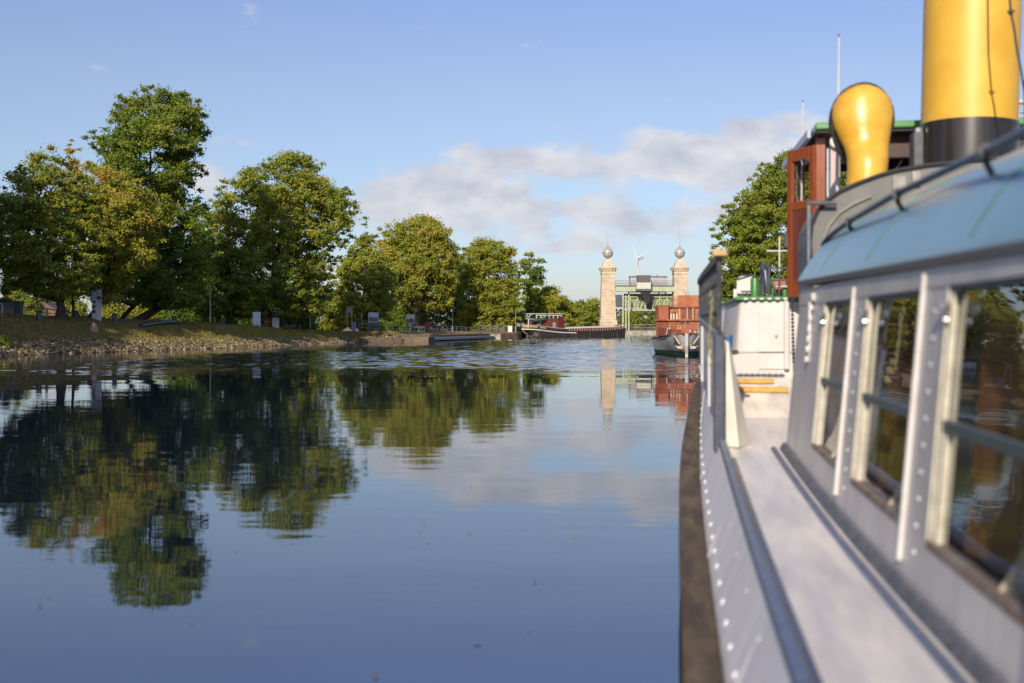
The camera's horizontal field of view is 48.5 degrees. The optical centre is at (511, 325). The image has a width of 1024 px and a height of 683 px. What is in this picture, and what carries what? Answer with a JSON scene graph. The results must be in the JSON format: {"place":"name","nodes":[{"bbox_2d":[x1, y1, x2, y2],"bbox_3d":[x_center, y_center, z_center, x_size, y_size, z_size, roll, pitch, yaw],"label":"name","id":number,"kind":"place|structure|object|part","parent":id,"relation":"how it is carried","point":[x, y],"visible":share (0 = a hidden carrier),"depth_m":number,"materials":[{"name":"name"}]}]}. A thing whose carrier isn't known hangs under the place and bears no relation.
{"place":"outdoors","nodes":[
{"label":"outdoors","id":0,"kind":"place"},
{"bbox_2d":[0,315,655,354],"bbox_3d":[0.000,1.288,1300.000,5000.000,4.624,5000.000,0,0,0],"label":"ground","id":1,"kind":"structure","parent":0,"point":[418,334],"depth_m":94.53,"materials":[{"name":"green plant"}]},
{"bbox_2d":[0,276,12,300],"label":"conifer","id":2,"kind":"object","parent":1,"relation":"on","point":[5,292],"visible":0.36,"depth_m":127.75,"materials":[{"name":"green plant"}]},
{"bbox_2d":[0,334,13,346],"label":"weed clump","id":3,"kind":"object","parent":1,"relation":"on","point":[5,341],"visible":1,"depth_m":76.36,"materials":[{"name":"green plant"}]},
{"bbox_2d":[0,301,24,314],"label":"dark container","id":4,"kind":"object","parent":1,"relation":"on","point":[7,310],"visible":0.33,"depth_m":91.75,"materials":[{"name":"black metal"}]},
{"bbox_2d":[1,275,30,300],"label":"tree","id":5,"kind":"object","parent":1,"relation":"on","point":[11,295],"visible":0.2,"depth_m":138.98,"materials":[{"name":"green plant"}]},
{"bbox_2d":[10,292,48,315],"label":"bush","id":6,"kind":"object","parent":1,"relation":"on","point":[29,301],"visible":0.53,"depth_m":121.20,"materials":[{"name":"green plant"}]},
{"bbox_2d":[0,301,76,316],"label":"metal barrier","id":7,"kind":"object","parent":1,"relation":"on","point":[16,306],"visible":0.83,"depth_m":86.22,"materials":[{"name":"grey metal"}]},
{"bbox_2d":[35,310,42,320],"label":"bollard","id":8,"kind":"object","parent":1,"relation":"on","point":[38,315],"visible":0.94,"depth_m":84.59,"materials":[{"name":"grey metal"}]},
{"bbox_2d":[39,299,56,315],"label":"house","id":9,"kind":"structure","parent":1,"relation":"on","point":[51,305],"depth_m":168.89,"materials":[{"name":"brick"}]},
{"bbox_2d":[0,143,115,319],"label":"deciduous tree","id":10,"kind":"object","parent":1,"relation":"on","point":[32,265],"visible":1,"depth_m":86.06,"materials":[{"name":"green plant"}]},
{"bbox_2d":[53,298,89,317],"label":"bush","id":11,"kind":"object","parent":1,"relation":"on","point":[81,307],"visible":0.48,"depth_m":149.16,"materials":[{"name":"green plant"}]},
{"bbox_2d":[59,139,87,315],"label":"sparse tree","id":12,"kind":"object","parent":1,"relation":"on","point":[73,169],"visible":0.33,"depth_m":95.69,"materials":[{"name":"green plant"}]},
{"bbox_2d":[90,323,98,332],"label":"boulder","id":13,"kind":"object","parent":1,"relation":"on","point":[93,328],"visible":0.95,"depth_m":87.83,"materials":[{"name":"grey stone"}]},
{"bbox_2d":[92,290,101,320],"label":"info stele","id":14,"kind":"object","parent":1,"relation":"on","point":[96,307],"visible":0.98,"depth_m":92.00,"materials":[{"name":"grey paint"}]},
{"bbox_2d":[111,313,117,322],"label":"bollard","id":15,"kind":"object","parent":1,"relation":"on","point":[114,317],"visible":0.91,"depth_m":93.35,"materials":[{"name":"grey metal"}]},
{"bbox_2d":[102,303,134,318],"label":"hedge","id":16,"kind":"object","parent":1,"relation":"on","point":[109,310],"visible":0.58,"depth_m":138.72,"materials":[{"name":"green plant"}]},
{"bbox_2d":[69,160,173,317],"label":"deciduous tree","id":17,"kind":"object","parent":1,"relation":"on","point":[120,211],"visible":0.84,"depth_m":91.66,"materials":[{"name":"green plant"}]},
{"bbox_2d":[87,229,178,318],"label":"deciduous tree","id":18,"kind":"object","parent":1,"relation":"on","point":[127,312],"visible":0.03,"depth_m":107.75,"materials":[{"name":"green plant"}]},
{"bbox_2d":[130,305,160,319],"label":"hedge","id":19,"kind":"object","parent":1,"relation":"on","point":[137,310],"visible":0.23,"depth_m":140.65,"materials":[{"name":"green plant"}]},
{"bbox_2d":[81,83,223,319],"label":"deciduous tree","id":20,"kind":"object","parent":1,"relation":"on","point":[158,129],"visible":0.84,"depth_m":102.05,"materials":[{"name":"green plant"}]},
{"bbox_2d":[139,320,176,326],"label":"fallen pipe","id":21,"kind":"object","parent":1,"relation":"on","point":[156,323],"visible":1,"depth_m":97.69,"materials":[{"name":"grey metal"}]},
{"bbox_2d":[0,313,346,330],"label":"lawn grass","id":22,"kind":"structure","parent":1,"relation":"on","point":[250,325],"depth_m":94.75,"materials":[{"name":"green plant"}]},
{"bbox_2d":[154,286,223,322],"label":"undergrowth","id":23,"kind":"object","parent":1,"relation":"on","point":[167,315],"visible":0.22,"depth_m":132.43,"materials":[{"name":"green plant"}]},
{"bbox_2d":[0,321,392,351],"bbox_3d":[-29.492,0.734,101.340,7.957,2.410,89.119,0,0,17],"label":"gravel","id":24,"kind":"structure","parent":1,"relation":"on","point":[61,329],"depth_m":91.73,"materials":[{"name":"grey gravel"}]},
{"bbox_2d":[0,314,396,348],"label":"fallen leaves","id":25,"kind":"object","parent":1,"relation":"on","point":[112,322],"visible":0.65,"depth_m":94.68,"materials":[{"name":"brown plant"}]},
{"bbox_2d":[0,319,403,351],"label":"bank weeds","id":26,"kind":"object","parent":1,"relation":"on","point":[218,332],"visible":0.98,"depth_m":96.28,"materials":[{"name":"green plant"}]},
{"bbox_2d":[0,333,404,355],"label":"riprap stones","id":27,"kind":"object","parent":1,"relation":"on","point":[119,347],"visible":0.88,"depth_m":91.37,"materials":[{"name":"grey stone"}]},
{"bbox_2d":[209,286,211,322],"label":"street lamp","id":28,"kind":"object","parent":1,"relation":"on","point":[210,306],"visible":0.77,"depth_m":112.97,"materials":[{"name":"metal"}]},
{"bbox_2d":[186,230,255,322],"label":"deciduous tree","id":29,"kind":"object","parent":1,"relation":"on","point":[223,261],"visible":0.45,"depth_m":122.57,"materials":[{"name":"green plant"}]},
{"bbox_2d":[253,312,260,326],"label":"notice cabinet","id":30,"kind":"object","parent":1,"relation":"on","point":[256,318],"visible":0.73,"depth_m":120.75,"materials":[{"name":"metal"}]},
{"bbox_2d":[220,292,323,329],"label":"undergrowth","id":31,"kind":"object","parent":1,"relation":"on","point":[304,323],"visible":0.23,"depth_m":140.11,"materials":[{"name":"green plant"}]},
{"bbox_2d":[272,308,278,327],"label":"info stele","id":32,"kind":"object","parent":1,"relation":"on","point":[275,321],"visible":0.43,"depth_m":125.00,"materials":[{"name":"grey paint"}]},
{"bbox_2d":[192,149,368,328],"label":"deciduous tree","id":33,"kind":"object","parent":1,"relation":"on","point":[305,273],"visible":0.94,"depth_m":124.21,"materials":[{"name":"green plant"}]},
{"bbox_2d":[318,307,345,330],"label":"bush","id":34,"kind":"object","parent":1,"relation":"on","point":[328,324],"visible":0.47,"depth_m":158.89,"materials":[{"name":"green plant"}]},
{"bbox_2d":[315,290,356,329],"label":"undergrowth","id":35,"kind":"object","parent":1,"relation":"on","point":[323,307],"visible":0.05,"depth_m":192.98,"materials":[{"name":"green plant"}]},
{"bbox_2d":[347,307,351,330],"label":"double post sign","id":36,"kind":"object","parent":1,"relation":"on","point":[349,309],"visible":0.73,"depth_m":145.97,"materials":[{"name":"metal"}]},
{"bbox_2d":[352,322,355,330],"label":"locker","id":37,"kind":"object","parent":1,"relation":"on","point":[353,326],"visible":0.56,"depth_m":146.80,"materials":[{"name":"metal"}]},
{"bbox_2d":[326,231,398,330],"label":"deciduous tree","id":38,"kind":"object","parent":1,"relation":"on","point":[375,281],"visible":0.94,"depth_m":155.95,"materials":[{"name":"green plant"}]},
{"bbox_2d":[368,312,378,330],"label":"info board","id":39,"kind":"object","parent":1,"relation":"on","point":[373,316],"visible":0.94,"depth_m":151.99,"materials":[{"name":"blue paint"}]},
{"bbox_2d":[360,337,401,341],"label":"quay wall","id":40,"kind":"structure","parent":1,"relation":"on","point":[391,339],"depth_m":138.74,"materials":[{"name":"grey concrete"}]},
{"bbox_2d":[358,323,405,330],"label":"railing","id":41,"kind":"object","parent":1,"relation":"on","point":[375,324],"visible":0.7,"depth_m":149.98,"materials":[{"name":"metal"}]},
{"bbox_2d":[360,292,421,330],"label":"undergrowth","id":42,"kind":"object","parent":1,"relation":"on","point":[381,321],"visible":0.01,"depth_m":211.05,"materials":[{"name":"green plant"}]},
{"bbox_2d":[406,314,414,332],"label":"info board","id":43,"kind":"object","parent":1,"relation":"on","point":[410,318],"visible":0.94,"depth_m":162.99,"materials":[{"name":"blue paint"}]},
{"bbox_2d":[372,211,467,331],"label":"deciduous tree","id":44,"kind":"object","parent":1,"relation":"on","point":[420,245],"visible":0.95,"depth_m":179.06,"materials":[{"name":"green plant"}]},
{"bbox_2d":[402,336,439,341],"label":"stone pier","id":45,"kind":"structure","parent":1,"relation":"on","point":[421,339],"depth_m":141.50,"materials":[{"name":"beige stone"}]},
{"bbox_2d":[383,294,483,330],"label":"undergrowth","id":46,"kind":"object","parent":1,"relation":"on","point":[399,316],"visible":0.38,"depth_m":197.62,"materials":[{"name":"green plant"}]},
{"bbox_2d":[446,243,467,298],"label":"deciduous tree","id":47,"kind":"object","parent":1,"relation":"on","point":[457,252],"visible":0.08,"depth_m":204.92,"materials":[{"name":"green plant"}]},
{"bbox_2d":[432,325,496,331],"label":"railing","id":48,"kind":"object","parent":1,"relation":"on","point":[457,326],"visible":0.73,"depth_m":172.43,"materials":[{"name":"metal"}]},
{"bbox_2d":[435,336,494,339],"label":"floating pontoon","id":49,"kind":"object","parent":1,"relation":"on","point":[463,337],"visible":0.76,"depth_m":157.11,"materials":[{"name":"blue paint"}]},
{"bbox_2d":[426,333,522,338],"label":"quay wall","id":50,"kind":"structure","parent":1,"relation":"on","point":[511,335],"depth_m":171.57,"materials":[{"name":"grey concrete"}]},
{"bbox_2d":[450,236,528,331],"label":"deciduous tree","id":51,"kind":"object","parent":1,"relation":"on","point":[485,258],"visible":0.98,"depth_m":193.24,"materials":[{"name":"green plant"}]},
{"bbox_2d":[490,334,501,338],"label":"concrete block","id":52,"kind":"structure","parent":1,"relation":"on","point":[498,336],"depth_m":171.00,"materials":[{"name":"grey concrete"}]},
{"bbox_2d":[470,298,526,330],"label":"undergrowth","id":53,"kind":"object","parent":1,"relation":"on","point":[517,314],"visible":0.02,"depth_m":213.01,"materials":[{"name":"green plant"}]},
{"bbox_2d":[515,251,547,312],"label":"deciduous tree","id":54,"kind":"object","parent":1,"relation":"on","point":[531,281],"visible":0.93,"depth_m":213.27,"materials":[{"name":"green plant"}]},
{"bbox_2d":[519,285,575,326],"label":"deciduous tree","id":55,"kind":"object","parent":1,"relation":"on","point":[550,299],"visible":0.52,"depth_m":219.19,"materials":[{"name":"green plant"}]},
{"bbox_2d":[559,294,583,326],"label":"deciduous tree","id":56,"kind":"object","parent":1,"relation":"on","point":[575,308],"visible":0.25,"depth_m":226.90,"materials":[{"name":"green plant"}]},
{"bbox_2d":[574,297,599,326],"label":"deciduous tree","id":57,"kind":"object","parent":1,"relation":"on","point":[591,314],"visible":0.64,"depth_m":259.76,"materials":[{"name":"green plant"}]},
{"bbox_2d":[599,242,616,325],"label":"stone tower","id":58,"kind":"structure","parent":1,"relation":"on","point":[608,269],"depth_m":238.54,"materials":[{"name":"stone"}]},
{"bbox_2d":[615,295,621,325],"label":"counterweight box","id":59,"kind":"object","parent":1,"relation":"on","point":[618,301],"visible":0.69,"depth_m":238.40,"materials":[{"name":"grey metal"}]},
{"bbox_2d":[622,292,623,322],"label":"guide post","id":60,"kind":"object","parent":1,"relation":"on","point":[622,307],"visible":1,"depth_m":236.87,"materials":[{"name":"metal"}]},
{"bbox_2d":[625,295,626,330],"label":"guide post","id":61,"kind":"object","parent":1,"relation":"on","point":[626,312],"visible":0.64,"depth_m":236.87,"materials":[{"name":"metal"}]},
{"bbox_2d":[628,294,628,330],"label":"guide post","id":62,"kind":"object","parent":1,"relation":"on","point":[628,312],"visible":0.64,"depth_m":236.87,"materials":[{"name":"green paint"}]},
{"bbox_2d":[617,308,648,328],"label":"deciduous tree","id":63,"kind":"object","parent":1,"relation":"on","point":[635,319],"visible":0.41,"depth_m":286.85,"materials":[{"name":"green plant"}]},
{"bbox_2d":[624,324,655,329],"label":"fence","id":64,"kind":"object","parent":1,"relation":"on","point":[639,327],"visible":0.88,"depth_m":238.48,"materials":[{"name":"metal"}]},
{"bbox_2d":[625,331,655,334],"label":"quay wall","id":65,"kind":"structure","parent":1,"relation":"on","point":[640,333],"depth_m":233.88,"materials":[{"name":"concrete"}]},
{"bbox_2d":[630,238,651,293],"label":"wind turbine","id":66,"kind":"object","parent":1,"relation":"on","point":[638,259],"visible":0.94,"depth_m":1198.54,"materials":[{"name":"white metal"}]},
{"bbox_2d":[635,308,655,328],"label":"deciduous tree","id":67,"kind":"object","parent":1,"relation":"on","point":[651,322],"visible":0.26,"depth_m":290.54,"materials":[{"name":"green plant"}]},
{"bbox_2d":[670,242,688,306],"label":"stone tower","id":68,"kind":"structure","parent":1,"relation":"on","point":[679,269],"depth_m":238.62,"materials":[{"name":"stone"}]},
{"bbox_2d":[615,280,674,291],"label":"lift bridge","id":69,"kind":"structure","parent":68,"relation":"attached to","point":[654,288],"depth_m":238.80,"materials":[{"name":"green paint"}]},
{"bbox_2d":[636,275,651,302],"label":"lift cabin","id":70,"kind":"object","parent":69,"relation":"hanging from","point":[643,285],"visible":1,"depth_m":236.70,"materials":[{"name":"metal"}]},
{"bbox_2d":[621,292,671,310],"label":"gate truss","id":71,"kind":"object","parent":68,"relation":"attached to","point":[637,301],"visible":0.68,"depth_m":241.10,"materials":[{"name":"green metal"}]},
{"bbox_2d":[722,268,749,304],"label":"tree","id":72,"kind":"object","parent":1,"relation":"on","point":[725,288],"visible":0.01,"depth_m":124.29,"materials":[{"name":"green plant"}]},
{"bbox_2d":[708,147,825,305],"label":"deciduous tree","id":73,"kind":"object","parent":1,"relation":"on","point":[750,229],"visible":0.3,"depth_m":115.38,"materials":[{"name":"green plant"}]},
{"bbox_2d":[825,172,846,197],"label":"deciduous tree","id":74,"kind":"object","parent":1,"relation":"on","point":[843,176],"visible":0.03,"depth_m":107.22,"materials":[{"name":"green plant"}]},
{"bbox_2d":[0,335,700,682],"bbox_3d":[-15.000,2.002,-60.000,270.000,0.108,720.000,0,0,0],"label":"canal water","id":75,"kind":"structure","parent":0,"point":[317,487],"depth_m":12.11,"materials":[{"name":"blue liquid"}]},
{"bbox_2d":[38,364,604,675],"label":"floating leaves","id":76,"kind":"object","parent":75,"relation":"on","point":[374,674],"visible":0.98,"depth_m":8.13,"materials":[{"name":"plant"}]},
{"bbox_2d":[516,313,625,337],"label":"barge","id":77,"kind":"object","parent":75,"relation":"on","point":[551,325],"visible":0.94,"depth_m":189.85,"materials":[{"name":"white paint"}]},
{"bbox_2d":[525,315,546,321],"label":"lifeboat","id":78,"kind":"object","parent":77,"relation":"hanging from","point":[537,319],"visible":1,"depth_m":186.72,"materials":[{"name":"green paint"}]},
{"bbox_2d":[558,317,563,329],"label":"door","id":79,"kind":"structure","parent":77,"relation":"in","point":[560,319],"depth_m":190.33,"materials":[{"name":"red metal"}]},
{"bbox_2d":[652,291,698,356],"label":"rusty ship","id":80,"kind":"object","parent":75,"relation":"on","point":[677,329],"visible":0.71,"depth_m":76.42,"materials":[{"name":"red paint"}]},
{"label":"steel door","id":81,"kind":"part","parent":80,"relation":"part of","materials":[{"name":"red metal"}]},
{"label":"steel door","id":82,"kind":"part","parent":80,"relation":"part of","materials":[{"name":"red metal"}]},
{"bbox_2d":[679,0,1023,682],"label":"tug boat","id":83,"kind":"object","parent":75,"relation":"on","point":[851,494],"visible":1,"depth_m":6.10,"materials":[{"name":"paint"}]},
{"bbox_3d":[2.348,0.372,7.674,0.511,1.085,1.226,0,0,8],"label":"window","id":84,"kind":"part","parent":83,"relation":"part of","materials":[{"name":"grey paint"}]},
{"bbox_3d":[2.133,0.384,5.937,0.516,1.107,1.426,0,0,8],"label":"window","id":85,"kind":"part","parent":83,"relation":"part of","materials":[{"name":"grey paint"}]},
{"bbox_3d":[1.903,0.384,4.101,0.516,1.108,1.426,0,0,8],"label":"window","id":86,"kind":"part","parent":83,"relation":"part of","materials":[{"name":"grey paint"}]},
{"bbox_2d":[0,0,1023,324],"label":"sky","id":87,"kind":"structure","parent":0,"point":[559,131],"materials":[{"name":"blue"}]},
{"bbox_2d":[629,274,666,292],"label":"machine house","id":88,"kind":"structure","parent":0,"point":[656,277],"depth_m":242.20,"materials":[{"name":"grey paint"}]}
]}

